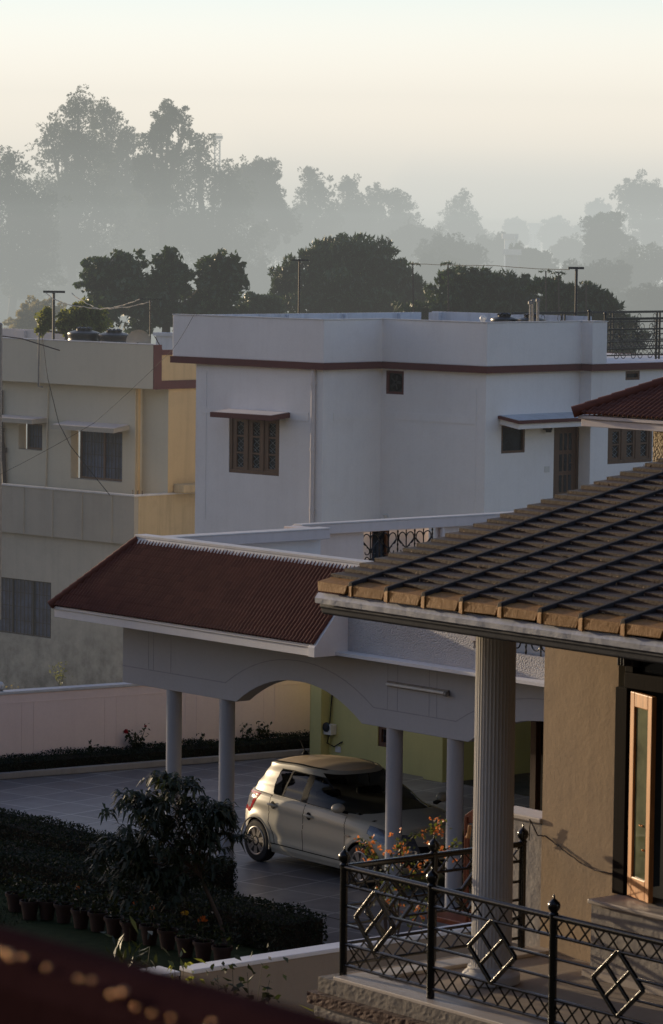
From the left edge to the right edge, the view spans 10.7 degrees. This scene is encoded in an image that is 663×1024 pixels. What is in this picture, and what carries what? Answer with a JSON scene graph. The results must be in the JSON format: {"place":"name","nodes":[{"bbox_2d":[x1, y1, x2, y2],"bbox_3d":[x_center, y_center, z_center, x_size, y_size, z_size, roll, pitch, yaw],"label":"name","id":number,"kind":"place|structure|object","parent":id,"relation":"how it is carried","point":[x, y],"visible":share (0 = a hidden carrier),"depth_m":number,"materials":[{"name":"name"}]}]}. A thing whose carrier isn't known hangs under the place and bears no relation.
{"place":"outdoors","nodes":[
{"label":"outdoors","id":0,"kind":"place"},
{"bbox_2d":[0,323,2,619],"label":"utility pole","id":1,"kind":"object","parent":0,"point":[1,324],"visible":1,"depth_m":77.11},
{"bbox_2d":[0,883,268,975],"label":"lawn","id":2,"kind":"structure","parent":0,"point":[87,938],"depth_m":44.64,"materials":[{"name":"green plant"}]},
{"bbox_2d":[1,871,30,911],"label":"flower pot","id":3,"kind":"object","parent":2,"relation":"on","point":[13,898],"visible":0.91,"depth_m":46.30,"materials":[{"name":"ceramic"}]},
{"bbox_2d":[16,877,43,919],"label":"flower pot","id":4,"kind":"object","parent":2,"relation":"on","point":[29,905],"visible":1,"depth_m":45.78,"materials":[{"name":"ceramic"}]},
{"bbox_2d":[34,882,57,919],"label":"flower pot","id":5,"kind":"object","parent":2,"relation":"on","point":[46,909],"visible":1,"depth_m":45.79,"materials":[{"name":"ceramic"}]},
{"bbox_2d":[0,882,101,925],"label":"grass","id":6,"kind":"structure","parent":2,"relation":"on","point":[4,908],"depth_m":46.19,"materials":[{"name":"green plant"}]},
{"bbox_2d":[49,881,80,922],"bbox_3d":[-3.444,5.017,45.663,0.412,0.538,0.271,-1,5,-17],"label":"flower pot","id":7,"kind":"object","parent":2,"relation":"on","point":[63,911],"visible":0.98,"depth_m":45.61,"materials":[{"name":"ceramic"}]},
{"bbox_2d":[69,879,93,928],"bbox_3d":[-3.188,5.000,45.278,0.333,0.639,0.406,2,5,20],"label":"flower pot","id":8,"kind":"object","parent":2,"relation":"on","point":[80,918],"visible":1,"depth_m":45.25,"materials":[{"name":"ceramic"}]},
{"bbox_2d":[79,889,110,931],"bbox_3d":[-2.983,5.065,45.125,0.374,0.538,0.312,-2,5,-30],"label":"flower pot","id":9,"kind":"object","parent":2,"relation":"on","point":[96,919],"visible":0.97,"depth_m":45.06,"materials":[{"name":"ceramic"}]},
{"bbox_2d":[97,893,124,936],"bbox_3d":[-2.755,5.082,44.794,0.337,0.562,0.397,2,5,17],"label":"flower pot","id":10,"kind":"object","parent":2,"relation":"on","point":[112,919],"visible":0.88,"depth_m":44.74,"materials":[{"name":"ceramic"}]},
{"bbox_2d":[0,807,237,894],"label":"hedge","id":11,"kind":"object","parent":2,"relation":"on","point":[54,835],"visible":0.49,"depth_m":49.91,"materials":[{"name":"plant"}]},
{"bbox_2d":[115,902,143,940],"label":"flower pot","id":12,"kind":"object","parent":2,"relation":"on","point":[127,926],"visible":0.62,"depth_m":44.50,"materials":[{"name":"ceramic"}]},
{"bbox_2d":[101,915,169,968],"bbox_3d":[-2.055,5.052,35.515,0.859,2.099,0.459,0,5,-5],"label":"sapling","id":13,"kind":"object","parent":2,"relation":"on","point":[122,955],"visible":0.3,"depth_m":35.45,"materials":[{"name":"green plant"}]},
{"bbox_2d":[136,891,165,944],"bbox_3d":[-2.259,5.070,44.303,0.369,0.675,0.362,1,5,0],"label":"flower pot","id":14,"kind":"object","parent":2,"relation":"on","point":[144,927],"visible":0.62,"depth_m":44.26,"materials":[{"name":"ceramic"}]},
{"bbox_2d":[0,838,327,952],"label":"hedge","id":15,"kind":"object","parent":2,"relation":"on","point":[276,926],"visible":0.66,"depth_m":45.26,"materials":[{"name":"plant"}]},
{"bbox_2d":[149,912,182,949],"bbox_3d":[-2.007,5.191,44.035,0.493,0.482,0.315,-1,5,-16],"label":"flower pot","id":16,"kind":"object","parent":2,"relation":"on","point":[167,935],"visible":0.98,"depth_m":43.98,"materials":[{"name":"ceramic"}]},
{"bbox_2d":[85,770,255,957],"bbox_3d":[-1.988,4.332,43.396,2.147,2.350,1.228,1,5,0],"label":"mango tree","id":17,"kind":"object","parent":2,"relation":"on","point":[136,864],"visible":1,"depth_m":43.22,"materials":[{"name":"green plant"}]},
{"bbox_2d":[172,898,198,957],"bbox_3d":[-1.800,5.082,43.562,0.311,0.779,0.349,5,6,40],"label":"flower pot","id":18,"kind":"object","parent":2,"relation":"on","point":[185,943],"visible":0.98,"depth_m":43.53,"materials":[{"name":"ceramic"}]},
{"bbox_2d":[187,903,215,961],"bbox_3d":[-1.591,5.133,43.370,0.403,0.712,0.350,1,5,0],"label":"flower pot","id":19,"kind":"object","parent":2,"relation":"on","point":[203,950],"visible":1,"depth_m":43.30,"materials":[{"name":"plastic"}]},
{"bbox_2d":[210,924,240,960],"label":"flower pot","id":20,"kind":"object","parent":2,"relation":"on","point":[221,951],"visible":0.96,"depth_m":43.01,"materials":[{"name":"ceramic"}]},
{"bbox_2d":[0,926,353,1023],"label":"handrail","id":21,"kind":"object","parent":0,"point":[45,980],"visible":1,"depth_m":4.33,"materials":[{"name":"red paint"}]},
{"bbox_2d":[212,135,222,213],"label":"light tower","id":22,"kind":"structure","parent":0,"point":[219,141],"depth_m":258.52,"materials":[{"name":"grey metal"}]},
{"bbox_2d":[0,755,529,932],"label":"driveway","id":23,"kind":"structure","parent":0,"point":[80,798],"depth_m":54.66,"materials":[{"name":"stone"}]},
{"bbox_2d":[0,680,309,758],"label":"boundary wall","id":24,"kind":"structure","parent":23,"relation":"on","point":[36,721],"depth_m":59.41,"materials":[{"name":"beige paint"}]},
{"bbox_2d":[0,729,309,771],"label":"hedge","id":25,"kind":"object","parent":23,"relation":"on","point":[109,755],"visible":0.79,"depth_m":59.06,"materials":[{"name":"plant"}]},
{"bbox_2d":[123,723,149,749],"bbox_3d":[-3.271,3.827,59.426,0.515,0.556,0.265,-1,5,-17],"label":"rose bush","id":26,"kind":"object","parent":25,"relation":"on","point":[134,743],"visible":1,"depth_m":59.40,"materials":[{"name":"green plant"}]},
{"bbox_2d":[254,721,272,738],"bbox_3d":[-1.175,3.800,60.734,0.236,0.458,0.362,4,6,37],"label":"rose bush","id":27,"kind":"object","parent":25,"relation":"on","point":[262,732],"visible":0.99,"depth_m":60.70,"materials":[{"name":"green plant"}]},
{"bbox_2d":[0,748,309,779],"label":"kerb","id":28,"kind":"structure","parent":23,"relation":"on","point":[133,765],"depth_m":58.76,"materials":[{"name":"grey paint"}]},
{"bbox_2d":[241,740,471,887],"bbox_3d":[0.383,4.183,49.654,2.030,1.666,3.854,-3,6,-37],"label":"parked car","id":29,"kind":"object","parent":23,"relation":"on","point":[323,809],"visible":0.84,"depth_m":49.27,"materials":[{"name":"silver metal"}]},
{"bbox_2d":[232,895,379,943],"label":"path","id":30,"kind":"structure","parent":0,"point":[333,929],"depth_m":45.27,"materials":[{"name":"grey concrete"}]},
{"bbox_2d":[426,810,472,924],"bbox_3d":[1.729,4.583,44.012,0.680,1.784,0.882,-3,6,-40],"label":"wooden sofa","id":31,"kind":"object","parent":30,"relation":"on","point":[448,918],"visible":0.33,"depth_m":44.16,"materials":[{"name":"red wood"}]},
{"bbox_2d":[0,214,662,259],"bbox_3d":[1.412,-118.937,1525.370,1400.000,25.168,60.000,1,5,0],"label":"hills","id":32,"kind":"structure","parent":0,"point":[495,225],"depth_m":1548.31,"materials":[{"name":"grey"}]},
{"bbox_2d":[0,0,662,223],"label":"sky","id":33,"kind":"structure","parent":0,"point":[533,108],"materials":[{"name":"white"}]},
{"bbox_2d":[5,258,662,477],"bbox_3d":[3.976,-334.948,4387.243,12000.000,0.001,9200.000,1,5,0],"label":"ground","id":34,"kind":"structure","parent":0,"point":[121,327],"depth_m":187.42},
{"bbox_2d":[0,276,48,327],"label":"tree","id":35,"kind":"object","parent":34,"relation":"on","point":[4,300],"visible":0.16,"depth_m":190.99,"materials":[{"name":"green plant"}]},
{"bbox_2d":[2,295,66,329],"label":"bush","id":36,"kind":"object","parent":34,"relation":"on","point":[25,320],"visible":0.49,"depth_m":127.64,"materials":[{"name":"green plant"}]},
{"bbox_2d":[0,145,72,327],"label":"tree","id":37,"kind":"object","parent":34,"relation":"on","point":[23,265],"visible":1,"depth_m":178.84,"materials":[{"name":"green plant"}]},
{"bbox_2d":[4,259,85,308],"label":"tree","id":38,"kind":"object","parent":34,"relation":"on","point":[63,273],"visible":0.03,"depth_m":200.30,"materials":[{"name":"green plant"}]},
{"bbox_2d":[23,268,90,330],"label":"tree","id":39,"kind":"object","parent":34,"relation":"on","point":[64,298],"visible":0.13,"depth_m":192.88,"materials":[{"name":"green plant"}]},
{"bbox_2d":[34,295,112,339],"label":"shrub","id":40,"kind":"object","parent":34,"relation":"on","point":[71,319],"visible":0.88,"depth_m":91.78,"materials":[{"name":"green plant"}]},
{"bbox_2d":[24,84,155,306],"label":"tree","id":41,"kind":"object","parent":34,"relation":"on","point":[76,145],"visible":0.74,"depth_m":188.78,"materials":[{"name":"green plant"}]},
{"bbox_2d":[0,328,195,689],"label":"cream house","id":42,"kind":"structure","parent":34,"relation":"on","point":[64,526],"depth_m":81.80,"materials":[{"name":"paint"}]},
{"bbox_2d":[0,577,50,637],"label":"window","id":43,"kind":"structure","parent":42,"relation":"in","point":[25,608],"depth_m":82.94,"materials":[{"name":"glass"}]},
{"bbox_2d":[27,424,41,449],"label":"window","id":44,"kind":"structure","parent":42,"relation":"in","point":[34,431],"depth_m":83.72,"materials":[{"name":"grey glass"}]},
{"bbox_2d":[43,291,64,338],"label":"clothesline pole","id":45,"kind":"object","parent":42,"relation":"on","point":[53,315],"visible":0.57,"depth_m":86.89,"materials":[{"name":"metal"}]},
{"bbox_2d":[41,333,109,494],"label":"power cable","id":46,"kind":"object","parent":42,"relation":"hanging from","point":[58,420],"visible":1,"depth_m":79.57,"materials":[{"name":"rubber"}]},
{"bbox_2d":[67,327,99,340],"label":"water tank","id":47,"kind":"object","parent":42,"relation":"on","point":[84,334],"visible":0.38,"depth_m":84.53,"materials":[{"name":"black plastic"}]},
{"bbox_2d":[80,431,121,481],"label":"window","id":48,"kind":"structure","parent":42,"relation":"in","point":[101,452],"depth_m":82.14,"materials":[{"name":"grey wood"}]},
{"bbox_2d":[98,329,127,342],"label":"water tank","id":49,"kind":"object","parent":42,"relation":"on","point":[113,335],"visible":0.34,"depth_m":84.09,"materials":[{"name":"black plastic"}]},
{"bbox_2d":[126,330,150,343],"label":"satellite dish","id":50,"kind":"object","parent":42,"relation":"on","point":[138,336],"visible":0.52,"depth_m":82.67,"materials":[{"name":"paint"}]},
{"bbox_2d":[83,97,185,332],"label":"tree","id":51,"kind":"object","parent":34,"relation":"on","point":[125,147],"visible":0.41,"depth_m":194.50,"materials":[{"name":"green plant"}]},
{"bbox_2d":[110,266,190,343],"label":"tree","id":52,"kind":"object","parent":34,"relation":"on","point":[153,339],"visible":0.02,"depth_m":191.04,"materials":[{"name":"green plant"}]},
{"bbox_2d":[69,245,250,334],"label":"tree","id":53,"kind":"object","parent":34,"relation":"on","point":[119,278],"visible":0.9,"depth_m":103.46,"materials":[{"name":"green plant"}]},
{"bbox_2d":[128,98,203,331],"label":"tree","id":54,"kind":"object","parent":34,"relation":"on","point":[160,181],"visible":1,"depth_m":186.85,"materials":[{"name":"green plant"}]},
{"bbox_2d":[120,132,271,280],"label":"tree","id":55,"kind":"object","parent":34,"relation":"on","point":[185,227],"visible":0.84,"depth_m":190.70,"materials":[{"name":"green plant"}]},
{"bbox_2d":[174,210,239,299],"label":"tree","id":56,"kind":"object","parent":34,"relation":"on","point":[189,262],"visible":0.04,"depth_m":205.60,"materials":[{"name":"green plant"}]},
{"bbox_2d":[233,255,285,312],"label":"tree","id":57,"kind":"object","parent":34,"relation":"on","point":[259,279],"visible":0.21,"depth_m":190.99,"materials":[{"name":"green plant"}]},
{"bbox_2d":[237,290,288,313],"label":"tree","id":58,"kind":"object","parent":34,"relation":"on","point":[258,303],"visible":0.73,"depth_m":105.59,"materials":[{"name":"green plant"}]},
{"bbox_2d":[227,155,302,262],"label":"tree","id":59,"kind":"object","parent":34,"relation":"on","point":[269,202],"visible":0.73,"depth_m":198.68,"materials":[{"name":"green plant"}]},
{"bbox_2d":[236,218,296,291],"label":"tree","id":60,"kind":"object","parent":34,"relation":"on","point":[278,249],"visible":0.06,"depth_m":213.02,"materials":[{"name":"green plant"}]},
{"bbox_2d":[273,227,335,309],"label":"tree","id":61,"kind":"object","parent":34,"relation":"on","point":[295,254],"visible":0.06,"depth_m":218.74,"materials":[{"name":"green plant"}]},
{"bbox_2d":[270,165,347,310],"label":"tree","id":62,"kind":"object","parent":34,"relation":"on","point":[313,216],"visible":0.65,"depth_m":213.88,"materials":[{"name":"green plant"}]},
{"bbox_2d":[267,232,427,313],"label":"tree","id":63,"kind":"object","parent":34,"relation":"on","point":[341,273],"visible":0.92,"depth_m":107.20,"materials":[{"name":"green plant"}]},
{"bbox_2d":[326,173,376,241],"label":"tree","id":64,"kind":"object","parent":34,"relation":"on","point":[358,216],"visible":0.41,"depth_m":220.81,"materials":[{"name":"green plant"}]},
{"bbox_2d":[357,181,424,240],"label":"tree","id":65,"kind":"object","parent":34,"relation":"on","point":[385,224],"visible":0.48,"depth_m":223.70,"materials":[{"name":"green plant"}]},
{"bbox_2d":[378,216,444,267],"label":"tree","id":66,"kind":"object","parent":34,"relation":"on","point":[406,238],"visible":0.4,"depth_m":208.86,"materials":[{"name":"green plant"}]},
{"bbox_2d":[170,311,662,540],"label":"white house","id":67,"kind":"structure","parent":34,"relation":"on","point":[313,417],"depth_m":70.88,"materials":[{"name":"paint"}]},
{"bbox_2d":[229,418,279,475],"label":"window","id":68,"kind":"structure","parent":67,"relation":"in","point":[254,444],"depth_m":71.66,"materials":[{"name":"brown wood"}]},
{"bbox_2d":[291,259,307,312],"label":"clothesline pole","id":69,"kind":"object","parent":67,"relation":"on","point":[299,263],"visible":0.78,"depth_m":78.84,"materials":[{"name":"metal"}]},
{"bbox_2d":[490,313,516,321],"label":"water tank","id":70,"kind":"object","parent":67,"relation":"on","point":[503,317],"visible":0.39,"depth_m":72.22,"materials":[{"name":"black plastic"}]},
{"bbox_2d":[501,425,524,453],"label":"window","id":71,"kind":"structure","parent":67,"relation":"in","point":[512,439],"depth_m":70.14,"materials":[{"name":"grey glass"}]},
{"bbox_2d":[553,427,578,497],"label":"door","id":72,"kind":"structure","parent":67,"relation":"in","point":[566,439],"depth_m":71.36,"materials":[{"name":"brown wood"}]},
{"bbox_2d":[568,267,583,315],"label":"clothesline pole","id":73,"kind":"object","parent":67,"relation":"on","point":[576,289],"visible":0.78,"depth_m":75.84,"materials":[{"name":"metal"}]},
{"bbox_2d":[511,310,662,350],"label":"terrace railing","id":74,"kind":"object","parent":67,"relation":"on","point":[610,345],"visible":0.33,"depth_m":77.26,"materials":[{"name":"metal"}]},
{"bbox_2d":[607,428,651,463],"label":"window","id":75,"kind":"structure","parent":67,"relation":"in","point":[624,445],"depth_m":72.31,"materials":[{"name":"brown wood"}]},
{"bbox_2d":[605,317,662,358],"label":"terrace railing","id":76,"kind":"object","parent":67,"relation":"on","point":[659,341],"visible":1,"depth_m":72.17,"materials":[{"name":"metal"}]},
{"bbox_2d":[414,247,472,288],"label":"tree","id":77,"kind":"object","parent":34,"relation":"on","point":[426,271],"visible":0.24,"depth_m":182.82,"materials":[{"name":"green plant"}]},
{"bbox_2d":[411,232,493,269],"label":"tree","id":78,"kind":"object","parent":34,"relation":"on","point":[471,252],"visible":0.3,"depth_m":187.94,"materials":[{"name":"green plant"}]},
{"bbox_2d":[389,264,542,319],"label":"tree","id":79,"kind":"object","parent":34,"relation":"on","point":[480,290],"visible":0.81,"depth_m":101.35,"materials":[{"name":"green plant"}]},
{"bbox_2d":[438,188,501,243],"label":"tree","id":80,"kind":"object","parent":34,"relation":"on","point":[457,220],"visible":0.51,"depth_m":233.76,"materials":[{"name":"green plant"}]},
{"bbox_2d":[474,231,524,272],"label":"tree","id":81,"kind":"object","parent":34,"relation":"on","point":[495,248],"visible":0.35,"depth_m":212.97,"materials":[{"name":"green plant"}]},
{"bbox_2d":[501,216,529,245],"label":"tree","id":82,"kind":"object","parent":34,"relation":"on","point":[517,225],"visible":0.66,"depth_m":298.30,"materials":[{"name":"green plant"}]},
{"bbox_2d":[504,241,565,295],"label":"tree","id":83,"kind":"object","parent":34,"relation":"on","point":[531,258],"visible":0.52,"depth_m":193.00,"materials":[{"name":"green plant"}]},
{"bbox_2d":[536,214,579,270],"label":"tree","id":84,"kind":"object","parent":34,"relation":"on","point":[552,230],"visible":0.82,"depth_m":288.54,"materials":[{"name":"green plant"}]},
{"bbox_2d":[548,232,589,280],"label":"tree","id":85,"kind":"object","parent":34,"relation":"on","point":[562,250],"visible":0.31,"depth_m":222.90,"materials":[{"name":"green plant"}]},
{"bbox_2d":[518,273,651,352],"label":"tree","id":86,"kind":"object","parent":34,"relation":"on","point":[599,298],"visible":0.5,"depth_m":99.49,"materials":[{"name":"green plant"}]},
{"bbox_2d":[570,197,616,235],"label":"tree","id":87,"kind":"object","parent":34,"relation":"on","point":[594,207],"visible":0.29,"depth_m":288.53,"materials":[{"name":"green plant"}]},
{"bbox_2d":[559,258,632,296],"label":"tree","id":88,"kind":"object","parent":34,"relation":"on","point":[606,276],"visible":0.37,"depth_m":173.11,"materials":[{"name":"green plant"}]},
{"bbox_2d":[579,211,638,291],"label":"tree","id":89,"kind":"object","parent":34,"relation":"on","point":[607,238],"visible":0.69,"depth_m":198.78,"materials":[{"name":"green plant"}]},
{"bbox_2d":[608,286,645,326],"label":"tree","id":90,"kind":"object","parent":34,"relation":"on","point":[621,296],"visible":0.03,"depth_m":168.20,"materials":[{"name":"green plant"}]},
{"bbox_2d":[609,168,662,259],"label":"tree","id":91,"kind":"object","parent":34,"relation":"on","point":[645,200],"visible":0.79,"depth_m":238.55,"materials":[{"name":"green plant"}]},
{"bbox_2d":[611,242,662,293],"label":"tree","id":92,"kind":"object","parent":34,"relation":"on","point":[646,270],"visible":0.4,"depth_m":187.88,"materials":[{"name":"green plant"}]},
{"bbox_2d":[620,280,662,353],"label":"tree","id":93,"kind":"object","parent":34,"relation":"on","point":[643,300],"visible":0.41,"depth_m":162.89,"materials":[{"name":"green plant"}]},
{"bbox_2d":[233,773,529,928],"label":"terrace ground","id":94,"kind":"structure","parent":0,"point":[522,784],"depth_m":57.70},
{"bbox_2d":[167,948,206,981],"bbox_3d":[-1.518,5.227,35.004,0.479,1.842,0.361,-2,5,-27],"label":"sapling","id":95,"kind":"object","parent":94,"relation":"on","point":[183,965],"visible":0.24,"depth_m":34.96,"materials":[{"name":"green plant"}]},
{"bbox_2d":[206,937,287,1002],"bbox_3d":[-0.864,5.154,34.508,0.870,2.080,0.413,1,5,0],"label":"lime bush","id":96,"kind":"object","parent":94,"relation":"on","point":[264,994],"visible":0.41,"depth_m":34.46,"materials":[{"name":"green plant"}]},
{"bbox_2d":[180,922,516,1011],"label":"garden wall","id":97,"kind":"structure","parent":94,"relation":"on","point":[302,969],"depth_m":37.98,"materials":[{"name":"paint"}]},
{"bbox_2d":[354,816,461,934],"bbox_3d":[0.833,4.214,38.913,1.203,1.813,0.528,1,5,0],"label":"bougainvillea","id":98,"kind":"object","parent":97,"relation":"on","point":[439,826],"visible":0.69,"depth_m":38.91,"materials":[{"name":"orange plant"}]},
{"bbox_2d":[47,377,662,907],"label":"carport house","id":99,"kind":"structure","parent":94,"relation":"on","point":[227,619],"depth_m":49.26,"materials":[{"name":"paint"}]},
{"bbox_2d":[371,531,387,560],"bbox_3d":[0.733,0.650,56.015,0.357,0.766,0.070,-3,6,-40],"label":"window","id":100,"kind":"structure","parent":99,"relation":"in","point":[374,538],"depth_m":56.04,"materials":[{"name":"black glass"}]},
{"bbox_2d":[379,727,385,746],"bbox_3d":[0.993,3.738,58.946,0.070,0.364,0.555,-3,6,-40],"label":"window","id":101,"kind":"structure","parent":99,"relation":"in","point":[382,730],"depth_m":59.08,"materials":[{"name":"black glass"}]},
{"bbox_2d":[307,458,662,1023],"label":"house","id":102,"kind":"structure","parent":94,"relation":"on","point":[571,581],"depth_m":29.10,"materials":[{"name":"brown tile"}]},
{"bbox_2d":[338,824,662,1023],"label":"balcony railing","id":103,"kind":"object","parent":102,"relation":"on","point":[433,855],"visible":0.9,"depth_m":28.41,"materials":[{"name":"black metal"}]},
{"bbox_2d":[528,819,611,873],"bbox_3d":[2.044,2.851,30.259,0.044,0.339,1.038,-3,6,-40],"label":"cord","id":104,"kind":"object","parent":102,"relation":"attached to","point":[530,821],"visible":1,"depth_m":30.39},
{"bbox_2d":[612,661,662,902],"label":"window frame","id":105,"kind":"structure","parent":102,"relation":"in","point":[635,710],"depth_m":29.51,"materials":[{"name":"black wood"}]},
{"bbox_2d":[465,825,471,922],"bbox_3d":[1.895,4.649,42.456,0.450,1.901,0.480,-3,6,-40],"label":"wooden chair","id":106,"kind":"object","parent":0,"point":[468,836],"visible":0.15,"depth_m":42.45,"materials":[{"name":"brown wood"}]},
{"bbox_2d":[502,234,517,270],"bbox_3d":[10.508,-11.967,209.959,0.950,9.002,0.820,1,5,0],"label":"distant building","id":107,"kind":"structure","parent":0,"point":[508,238],"depth_m":209.38,"materials":[{"name":"white paint"}]},
{"bbox_2d":[503,249,521,277],"bbox_3d":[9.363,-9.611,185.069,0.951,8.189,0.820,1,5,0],"label":"distant building","id":108,"kind":"structure","parent":0,"point":[511,259],"depth_m":184.54,"materials":[{"name":"beige paint"}]},
{"bbox_2d":[527,223,542,250],"bbox_3d":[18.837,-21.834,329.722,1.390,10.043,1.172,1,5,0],"label":"distant building","id":109,"kind":"structure","parent":0,"point":[534,242],"depth_m":328.98,"materials":[{"name":"white paint"}]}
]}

